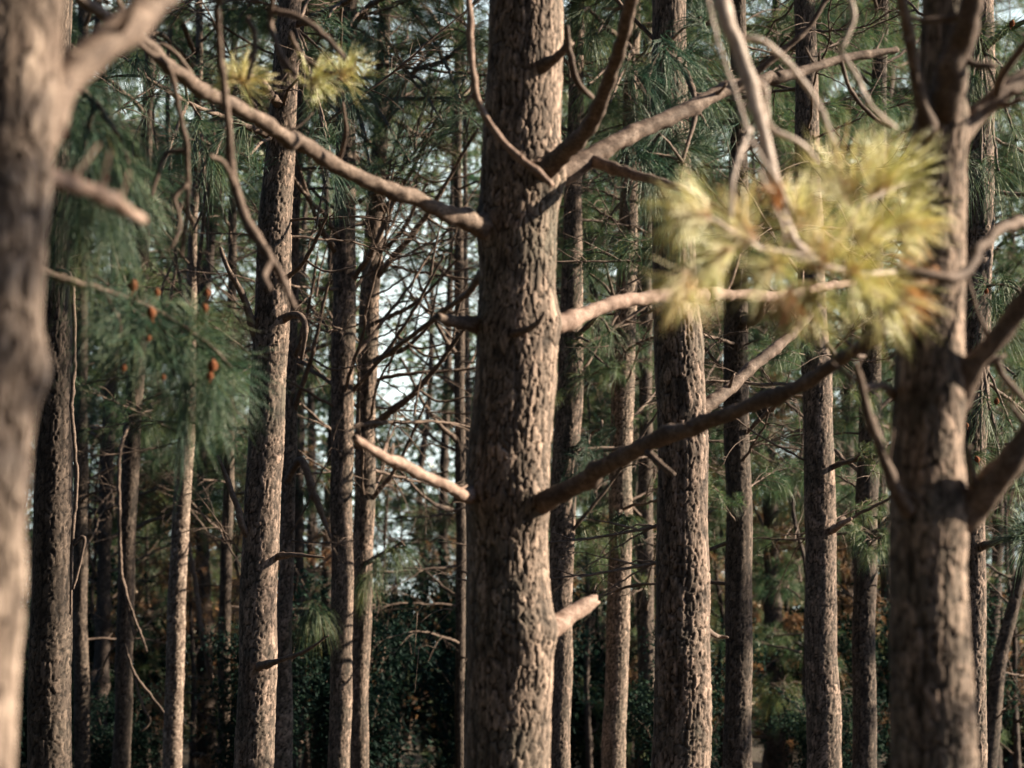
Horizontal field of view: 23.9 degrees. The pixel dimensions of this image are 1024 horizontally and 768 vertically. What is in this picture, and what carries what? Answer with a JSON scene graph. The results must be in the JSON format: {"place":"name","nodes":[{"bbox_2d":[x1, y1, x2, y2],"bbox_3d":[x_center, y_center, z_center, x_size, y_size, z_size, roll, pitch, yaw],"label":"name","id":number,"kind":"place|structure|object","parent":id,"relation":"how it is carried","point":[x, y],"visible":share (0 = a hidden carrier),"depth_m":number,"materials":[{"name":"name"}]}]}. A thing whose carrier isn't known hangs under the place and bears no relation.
{"place":"outdoors","nodes":[
{"label":"outdoors","id":0,"kind":"place"},
{"bbox_2d":[22,697,1023,767],"bbox_3d":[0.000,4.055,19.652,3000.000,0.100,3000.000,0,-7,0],"label":"ground","id":1,"kind":"structure","parent":0,"point":[756,763],"depth_m":51.27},
{"bbox_2d":[15,690,26,767],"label":"shrub","id":2,"kind":"object","parent":1,"relation":"on","point":[21,719],"visible":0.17,"depth_m":25.94,"materials":[{"name":"green plant"}]},
{"bbox_2d":[16,448,117,767],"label":"young pine","id":3,"kind":"object","parent":1,"relation":"on","point":[24,634],"visible":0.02,"depth_m":35.80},
{"bbox_2d":[15,624,133,767],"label":"shrub","id":4,"kind":"object","parent":1,"relation":"on","point":[19,757],"visible":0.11,"depth_m":32.25,"materials":[{"name":"green plant"}]},
{"bbox_2d":[18,409,196,746],"bbox_3d":[-5.545,2.914,31.585,2.794,5.291,3.551,0,-7,0],"label":"young pine","id":5,"kind":"object","parent":1,"relation":"on","point":[151,658],"visible":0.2,"depth_m":31.44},
{"bbox_2d":[22,0,192,647],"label":"pine tree","id":6,"kind":"object","parent":1,"relation":"on","point":[31,480],"visible":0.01,"depth_m":34.52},
{"bbox_2d":[27,525,192,664],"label":"dry shrub","id":7,"kind":"object","parent":1,"relation":"on","point":[187,623],"visible":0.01,"depth_m":46.81,"materials":[{"name":"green plant"}]},
{"bbox_2d":[24,540,208,767],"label":"shrub","id":8,"kind":"object","parent":1,"relation":"on","point":[139,655],"visible":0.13,"depth_m":31.60,"materials":[{"name":"green plant"}]},
{"bbox_2d":[27,0,210,767],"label":"pine tree","id":9,"kind":"object","parent":1,"relation":"on","point":[49,724],"visible":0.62,"depth_m":13.40,"materials":[{"name":"brown plant"}]},
{"bbox_2d":[27,416,218,763],"bbox_3d":[-5.178,2.892,31.303,2.894,5.255,3.209,-3,-8,24],"label":"young pine","id":10,"kind":"object","parent":1,"relation":"on","point":[92,609],"visible":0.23,"depth_m":30.95,"materials":[{"name":"green plant"}]},
{"bbox_2d":[27,0,231,767],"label":"pine tree","id":11,"kind":"object","parent":1,"relation":"on","point":[81,720],"visible":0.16,"depth_m":25.90,"materials":[{"name":"brown plant"}]},
{"bbox_2d":[19,0,256,707],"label":"pine tree","id":12,"kind":"object","parent":1,"relation":"on","point":[151,584],"visible":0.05,"depth_m":33.84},
{"bbox_2d":[72,674,210,767],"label":"shrub","id":13,"kind":"object","parent":1,"relation":"on","point":[103,761],"visible":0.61,"depth_m":27.41,"materials":[{"name":"green plant"}]},
{"bbox_2d":[25,0,259,671],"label":"pine tree","id":14,"kind":"object","parent":1,"relation":"on","point":[172,113],"visible":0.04,"depth_m":44.86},
{"bbox_2d":[29,0,270,767],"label":"pine tree","id":15,"kind":"object","parent":1,"relation":"on","point":[174,684],"visible":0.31,"depth_m":22.85,"materials":[{"name":"brown plant"}]},
{"bbox_2d":[88,414,233,767],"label":"young pine","id":16,"kind":"object","parent":1,"relation":"on","point":[160,674],"visible":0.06,"depth_m":35.22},
{"bbox_2d":[42,50,290,518],"bbox_3d":[-1.245,-2.837,8.072,0.813,11.200,1.124,-4,-8,27],"label":"pine tree","id":17,"kind":"object","parent":1,"relation":"on","point":[87,212],"visible":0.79,"depth_m":7.81,"materials":[{"name":"green plant"}]},
{"bbox_2d":[92,455,242,767],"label":"young pine","id":18,"kind":"object","parent":1,"relation":"on","point":[192,743],"visible":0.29,"depth_m":30.72,"materials":[{"name":"green plant"}]},
{"bbox_2d":[76,5,259,766],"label":"pine tree","id":19,"kind":"object","parent":1,"relation":"on","point":[152,612],"visible":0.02,"depth_m":46.68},
{"bbox_2d":[133,625,215,752],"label":"shrub","id":20,"kind":"object","parent":1,"relation":"on","point":[186,676],"visible":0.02,"depth_m":45.53,"materials":[{"name":"green plant"}]},
{"bbox_2d":[25,0,330,765],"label":"pine tree","id":21,"kind":"object","parent":1,"relation":"on","point":[103,649],"visible":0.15,"depth_m":30.11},
{"bbox_2d":[112,418,247,767],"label":"young pine","id":22,"kind":"object","parent":1,"relation":"on","point":[149,546],"visible":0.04,"depth_m":39.81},
{"bbox_2d":[0,0,379,767],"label":"pine tree","id":23,"kind":"object","parent":1,"relation":"on","point":[42,82],"visible":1,"depth_m":4.23,"materials":[{"name":"brown plant"}]},
{"bbox_2d":[71,0,327,767],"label":"pine tree","id":24,"kind":"object","parent":1,"relation":"on","point":[127,504],"visible":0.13,"depth_m":23.92,"materials":[{"name":"brown plant"}]},
{"bbox_2d":[71,5,359,767],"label":"pine tree","id":25,"kind":"object","parent":1,"relation":"on","point":[200,664],"visible":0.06,"depth_m":32.99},
{"bbox_2d":[91,82,353,728],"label":"pine tree","id":26,"kind":"object","parent":1,"relation":"on","point":[248,263],"visible":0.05,"depth_m":52.36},
{"bbox_2d":[137,506,314,721],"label":"dry shrub","id":27,"kind":"object","parent":1,"relation":"on","point":[214,616],"visible":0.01,"depth_m":49.49,"materials":[{"name":"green plant"}]},
{"bbox_2d":[134,464,319,725],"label":"young pine","id":28,"kind":"object","parent":1,"relation":"on","point":[212,573],"visible":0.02,"depth_m":37.08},
{"bbox_2d":[132,468,353,753],"bbox_3d":[-3.550,3.118,32.886,2.995,5.196,3.941,0,-7,0],"label":"young pine","id":29,"kind":"object","parent":1,"relation":"on","point":[236,567],"visible":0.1,"depth_m":32.85,"materials":[{"name":"green plant"}]},
{"bbox_2d":[185,608,329,767],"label":"shrub","id":30,"kind":"object","parent":1,"relation":"on","point":[227,755],"visible":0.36,"depth_m":25.37,"materials":[{"name":"green plant"}]},
{"bbox_2d":[100,0,430,767],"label":"pine tree","id":31,"kind":"object","parent":1,"relation":"on","point":[226,606],"visible":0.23,"depth_m":26.96,"materials":[{"name":"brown plant"}]},
{"bbox_2d":[75,0,477,767],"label":"pine tree","id":32,"kind":"object","parent":1,"relation":"on","point":[283,722],"visible":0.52,"depth_m":20.97,"materials":[{"name":"brown plant"}]},
{"bbox_2d":[73,0,488,767],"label":"pine tree","id":33,"kind":"object","parent":1,"relation":"on","point":[269,328],"visible":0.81,"depth_m":15.44,"materials":[{"name":"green plant"}]},
{"bbox_2d":[153,29,414,767],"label":"pine tree","id":34,"kind":"object","parent":1,"relation":"on","point":[299,533],"visible":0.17,"depth_m":30.87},
{"bbox_2d":[156,21,439,767],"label":"pine tree","id":35,"kind":"object","parent":1,"relation":"on","point":[311,427],"visible":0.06,"depth_m":46.15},
{"bbox_2d":[214,445,382,767],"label":"young pine","id":36,"kind":"object","parent":1,"relation":"on","point":[312,560],"visible":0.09,"depth_m":35.56,"materials":[{"name":"green plant"}]},
{"bbox_2d":[215,438,430,764],"bbox_3d":[-3.481,3.666,39.809,3.872,5.782,3.183,4,-8,-31],"label":"young pine","id":37,"kind":"object","parent":1,"relation":"on","point":[376,530],"visible":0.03,"depth_m":39.99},
{"bbox_2d":[232,0,423,767],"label":"pine tree","id":38,"kind":"object","parent":1,"relation":"on","point":[325,575],"visible":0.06,"depth_m":37.17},
{"bbox_2d":[232,495,449,767],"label":"shrub","id":39,"kind":"object","parent":1,"relation":"on","point":[377,719],"visible":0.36,"depth_m":26.28,"materials":[{"name":"green plant"}]},
{"bbox_2d":[300,662,382,767],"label":"shrub","id":40,"kind":"object","parent":1,"relation":"on","point":[319,761],"visible":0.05,"depth_m":32.79,"materials":[{"name":"green plant"}]},
{"bbox_2d":[100,0,639,767],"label":"pine tree","id":41,"kind":"object","parent":1,"relation":"on","point":[338,624],"visible":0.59,"depth_m":21.02,"materials":[{"name":"brown plant"}]},
{"bbox_2d":[310,581,437,766],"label":"shrub","id":42,"kind":"object","parent":1,"relation":"on","point":[407,720],"visible":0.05,"depth_m":37.61,"materials":[{"name":"green plant"}]},
{"bbox_2d":[305,438,455,767],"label":"young pine","id":43,"kind":"object","parent":1,"relation":"on","point":[409,497],"visible":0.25,"depth_m":33.88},
{"bbox_2d":[308,470,455,767],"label":"young pine","id":44,"kind":"object","parent":1,"relation":"on","point":[399,742],"visible":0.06,"depth_m":38.73,"materials":[{"name":"green plant"}]},
{"bbox_2d":[130,0,648,767],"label":"pine tree","id":45,"kind":"object","parent":1,"relation":"on","point":[368,564],"visible":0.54,"depth_m":22.35,"materials":[{"name":"brown plant"}]},
{"bbox_2d":[307,0,483,767],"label":"pine tree","id":46,"kind":"object","parent":1,"relation":"on","point":[444,459],"visible":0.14,"depth_m":38.21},
{"bbox_2d":[162,0,654,767],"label":"pine tree","id":47,"kind":"object","parent":1,"relation":"on","point":[460,570],"visible":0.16,"depth_m":26.99,"materials":[{"name":"green plant"}]},
{"bbox_2d":[373,548,451,749],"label":"dry shrub","id":48,"kind":"object","parent":1,"relation":"on","point":[413,698],"visible":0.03,"depth_m":55.37,"materials":[{"name":"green plant"}]},
{"bbox_2d":[376,460,454,767],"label":"young pine","id":49,"kind":"object","parent":1,"relation":"on","point":[428,503],"visible":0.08,"depth_m":41.58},
{"bbox_2d":[353,103,479,753],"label":"pine tree","id":50,"kind":"object","parent":1,"relation":"on","point":[421,462],"visible":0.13,"depth_m":55.36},
{"bbox_2d":[372,558,466,767],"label":"shrub","id":51,"kind":"object","parent":1,"relation":"on","point":[446,729],"visible":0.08,"depth_m":31.56,"materials":[{"name":"green plant"}]},
{"bbox_2d":[394,515,466,736],"bbox_3d":[-0.454,4.061,36.978,3.034,4.202,2.774,0,-7,0],"label":"shrub","id":52,"kind":"object","parent":1,"relation":"on","point":[443,594],"visible":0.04,"depth_m":36.92,"materials":[{"name":"green plant"}]},
{"bbox_2d":[358,0,606,618],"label":"pine tree","id":53,"kind":"object","parent":1,"relation":"on","point":[468,402],"visible":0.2,"depth_m":30.28,"materials":[{"name":"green plant"}]},
{"bbox_2d":[74,0,898,767],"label":"pine tree","id":54,"kind":"object","parent":1,"relation":"on","point":[532,168],"visible":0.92,"depth_m":9.40,"materials":[{"name":"brown plant"}]},
{"bbox_2d":[399,438,582,698],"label":"young pine","id":55,"kind":"object","parent":1,"relation":"on","point":[454,563],"visible":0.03,"depth_m":36.80,"materials":[{"name":"green plant"}]},
{"bbox_2d":[388,74,597,593],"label":"pine tree","id":56,"kind":"object","parent":1,"relation":"on","point":[476,149],"visible":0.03,"depth_m":49.70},
{"bbox_2d":[408,447,581,756],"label":"young pine","id":57,"kind":"object","parent":1,"relation":"on","point":[422,743],"depth_m":37.34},
{"bbox_2d":[391,584,606,767],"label":"shrub","id":58,"kind":"object","parent":1,"relation":"on","point":[448,679],"visible":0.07,"depth_m":28.15,"materials":[{"name":"green plant"}]},
{"bbox_2d":[393,58,630,597],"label":"pine tree","id":59,"kind":"object","parent":1,"relation":"on","point":[453,551],"visible":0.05,"depth_m":51.84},
{"bbox_2d":[25,0,1023,739],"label":"distant wood","id":60,"kind":"object","parent":1,"relation":"on","point":[411,366],"visible":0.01,"depth_m":70.40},
{"bbox_2d":[435,559,637,767],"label":"shrub","id":61,"kind":"object","parent":1,"relation":"on","point":[600,662],"visible":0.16,"depth_m":30.90,"materials":[{"name":"green plant"}]},
{"bbox_2d":[433,336,655,767],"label":"young pine","id":62,"kind":"object","parent":1,"relation":"on","point":[588,741],"visible":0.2,"depth_m":29.84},
{"bbox_2d":[452,6,726,754],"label":"pine tree","id":63,"kind":"object","parent":1,"relation":"on","point":[472,260],"visible":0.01,"depth_m":45.81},
{"bbox_2d":[377,2,821,767],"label":"pine tree","id":64,"kind":"object","parent":1,"relation":"on","point":[557,284],"visible":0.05,"depth_m":33.35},
{"bbox_2d":[449,27,782,767],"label":"pine tree","id":65,"kind":"object","parent":1,"relation":"on","point":[628,762],"visible":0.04,"depth_m":40.73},
{"bbox_2d":[404,0,857,767],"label":"pine tree","id":66,"kind":"object","parent":1,"relation":"on","point":[570,452],"visible":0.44,"depth_m":21.01,"materials":[{"name":"green plant"}]},
{"bbox_2d":[429,0,858,597],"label":"pine tree","id":67,"kind":"object","parent":1,"relation":"on","point":[591,394],"visible":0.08,"depth_m":32.53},
{"bbox_2d":[572,416,723,766],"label":"young pine","id":68,"kind":"object","parent":1,"relation":"on","point":[598,639],"visible":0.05,"depth_m":32.81,"materials":[{"name":"green plant"}]},
{"bbox_2d":[574,404,724,767],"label":"young pine","id":69,"kind":"object","parent":1,"relation":"on","point":[632,639],"visible":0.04,"depth_m":36.91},
{"bbox_2d":[550,156,757,629],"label":"pine tree","id":70,"kind":"object","parent":1,"relation":"on","point":[640,235],"depth_m":55.15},
{"bbox_2d":[450,0,919,767],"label":"pine tree","id":71,"kind":"object","parent":1,"relation":"on","point":[622,504],"visible":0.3,"depth_m":21.41,"materials":[{"name":"green plant"}]},
{"bbox_2d":[603,617,781,767],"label":"shrub","id":72,"kind":"object","parent":1,"relation":"on","point":[645,730],"visible":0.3,"depth_m":25.32,"materials":[{"name":"green plant"}]},
{"bbox_2d":[400,0,1000,767],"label":"pine tree","id":73,"kind":"object","parent":1,"relation":"on","point":[736,508],"visible":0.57,"depth_m":18.47,"materials":[{"name":"green plant"}]},
{"bbox_2d":[601,361,804,767],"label":"young pine","id":74,"kind":"object","parent":1,"relation":"on","point":[721,610],"visible":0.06,"depth_m":32.81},
{"bbox_2d":[590,0,822,767],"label":"pine tree","id":75,"kind":"object","parent":1,"relation":"on","point":[682,710],"visible":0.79,"depth_m":12.06,"materials":[{"name":"green plant"}]},
{"bbox_2d":[583,51,840,759],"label":"pine tree","id":76,"kind":"object","parent":1,"relation":"on","point":[719,619],"visible":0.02,"depth_m":50.34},
{"bbox_2d":[653,500,802,711],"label":"dry shrub","id":77,"kind":"object","parent":1,"relation":"on","point":[758,665],"depth_m":49.43,"materials":[{"name":"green plant"}]},
{"bbox_2d":[548,0,910,767],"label":"pine tree","id":78,"kind":"object","parent":1,"relation":"on","point":[644,614],"visible":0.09,"depth_m":25.96,"materials":[{"name":"green plant"}]},
{"bbox_2d":[628,372,851,760],"bbox_3d":[2.932,2.648,30.945,3.329,5.670,2.499,0,-7,0],"label":"young pine","id":79,"kind":"object","parent":1,"relation":"on","point":[755,613],"visible":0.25,"depth_m":30.54,"materials":[{"name":"green plant"}]},
{"bbox_2d":[606,0,903,767],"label":"pine tree","id":80,"kind":"object","parent":1,"relation":"on","point":[764,763],"visible":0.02,"depth_m":44.58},
{"bbox_2d":[751,700,797,760],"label":"shrub","id":81,"kind":"object","parent":1,"relation":"on","point":[757,719],"visible":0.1,"depth_m":44.14,"materials":[{"name":"green plant"}]},
{"bbox_2d":[753,635,801,767],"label":"shrub","id":82,"kind":"object","parent":1,"relation":"on","point":[765,740],"visible":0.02,"depth_m":37.40,"materials":[{"name":"green plant"}]},
{"bbox_2d":[563,0,997,767],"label":"pine tree","id":83,"kind":"object","parent":1,"relation":"on","point":[773,616],"visible":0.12,"depth_m":30.73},
{"bbox_2d":[565,0,1016,767],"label":"pine tree","id":84,"kind":"object","parent":1,"relation":"on","point":[823,524],"visible":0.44,"depth_m":17.48,"materials":[{"name":"green plant"}]},
{"bbox_2d":[563,0,1023,767],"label":"pine tree","id":85,"kind":"object","parent":1,"relation":"on","point":[867,548],"visible":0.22,"depth_m":19.95,"materials":[{"name":"green plant"}]},
{"bbox_2d":[708,380,878,745],"bbox_3d":[4.364,2.895,35.995,2.358,6.439,3.676,7,-10,-44],"label":"young pine","id":86,"kind":"object","parent":1,"relation":"on","point":[761,622],"visible":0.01,"depth_m":36.40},
{"bbox_2d":[711,378,884,767],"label":"young pine","id":87,"kind":"object","parent":1,"relation":"on","point":[758,732],"visible":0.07,"depth_m":32.87,"materials":[{"name":"green plant"}]},
{"bbox_2d":[710,354,887,766],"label":"young pine","id":88,"kind":"object","parent":1,"relation":"on","point":[849,495],"visible":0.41,"depth_m":28.36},
{"bbox_2d":[721,4,910,632],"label":"pine tree","id":89,"kind":"object","parent":1,"relation":"on","point":[842,277],"depth_m":47.21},
{"bbox_2d":[752,391,884,659],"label":"young pine","id":90,"kind":"object","parent":1,"relation":"on","point":[836,563],"depth_m":38.20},
{"bbox_2d":[753,581,886,764],"bbox_3d":[4.021,3.885,30.788,2.206,3.039,2.050,0,-7,0],"label":"shrub","id":91,"kind":"object","parent":1,"relation":"on","point":[841,646],"visible":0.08,"depth_m":30.76,"materials":[{"name":"green plant"}]},
{"bbox_2d":[752,380,890,735],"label":"young pine","id":92,"kind":"object","parent":1,"relation":"on","point":[849,603],"visible":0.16,"depth_m":30.36,"materials":[{"name":"green plant"}]},
{"bbox_2d":[755,681,890,767],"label":"shrub","id":93,"kind":"object","parent":1,"relation":"on","point":[848,736],"visible":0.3,"depth_m":25.44,"materials":[{"name":"green plant"}]},
{"bbox_2d":[630,0,1023,767],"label":"pine tree","id":94,"kind":"object","parent":1,"relation":"on","point":[940,510],"visible":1,"depth_m":6.47,"materials":[{"name":"brown plant"}]},
{"bbox_2d":[653,0,1022,766],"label":"pine tree","id":95,"kind":"object","parent":1,"relation":"on","point":[843,556],"visible":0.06,"depth_m":33.92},
{"bbox_2d":[653,0,1023,767],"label":"pine tree","id":96,"kind":"object","parent":1,"relation":"on","point":[851,418],"visible":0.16,"depth_m":29.80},
{"bbox_2d":[697,0,1023,767],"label":"pine tree","id":97,"kind":"object","parent":1,"relation":"on","point":[983,164],"visible":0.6,"depth_m":15.35,"materials":[{"name":"green plant"}]},
{"bbox_2d":[753,372,987,743],"bbox_3d":[4.905,2.807,34.023,3.158,6.087,3.390,-5,-8,34],"label":"young pine","id":98,"kind":"object","parent":1,"relation":"on","point":[838,578],"visible":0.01,"depth_m":34.11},
{"bbox_2d":[759,0,1023,683],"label":"pine tree","id":99,"kind":"object","parent":1,"relation":"on","point":[1013,484],"visible":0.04,"depth_m":36.27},
{"bbox_2d":[780,0,1023,767],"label":"pine tree","id":100,"kind":"object","parent":1,"relation":"on","point":[885,372],"visible":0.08,"depth_m":30.81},
{"bbox_2d":[849,617,1004,767],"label":"shrub","id":101,"kind":"object","parent":1,"relation":"on","point":[885,744],"visible":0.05,"depth_m":33.03,"materials":[{"name":"green plant"}]},
{"bbox_2d":[838,559,1023,767],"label":"shrub","id":102,"kind":"object","parent":1,"relation":"on","point":[885,651],"visible":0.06,"depth_m":27.70,"materials":[{"name":"green plant"}]},
{"bbox_2d":[861,3,1023,767],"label":"pine tree","id":103,"kind":"object","parent":1,"relation":"on","point":[1010,765],"visible":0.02,"depth_m":44.75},
{"bbox_2d":[884,381,1023,737],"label":"young pine","id":104,"kind":"object","parent":1,"relation":"on","point":[989,560],"visible":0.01,"depth_m":32.22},
{"bbox_2d":[893,0,1023,575],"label":"pine tree","id":105,"kind":"object","parent":1,"relation":"on","point":[1018,267],"visible":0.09,"depth_m":31.43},
{"bbox_2d":[985,360,1023,767],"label":"young pine","id":106,"kind":"object","parent":1,"relation":"on","point":[1016,753],"visible":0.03,"depth_m":29.78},
{"bbox_2d":[985,377,1023,767],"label":"young pine","id":107,"kind":"object","parent":1,"relation":"on","point":[1005,764],"visible":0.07,"depth_m":31.62,"materials":[{"name":"green plant"}]},
{"bbox_2d":[986,542,1023,767],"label":"pine tree","id":108,"kind":"object","parent":1,"relation":"on","point":[995,689],"visible":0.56,"depth_m":23.78,"materials":[{"name":"green plant"}]},
{"bbox_2d":[986,647,1023,767],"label":"shrub","id":109,"kind":"object","parent":1,"relation":"on","point":[1021,734],"visible":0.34,"depth_m":31.59,"materials":[{"name":"green plant"}]},
{"bbox_2d":[986,623,1023,762],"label":"shrub","id":110,"kind":"object","parent":1,"relation":"on","point":[1018,639],"visible":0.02,"depth_m":39.06,"materials":[{"name":"green plant"}]},
{"bbox_2d":[25,0,1023,666],"label":"sky","id":111,"kind":"structure","parent":0,"point":[405,379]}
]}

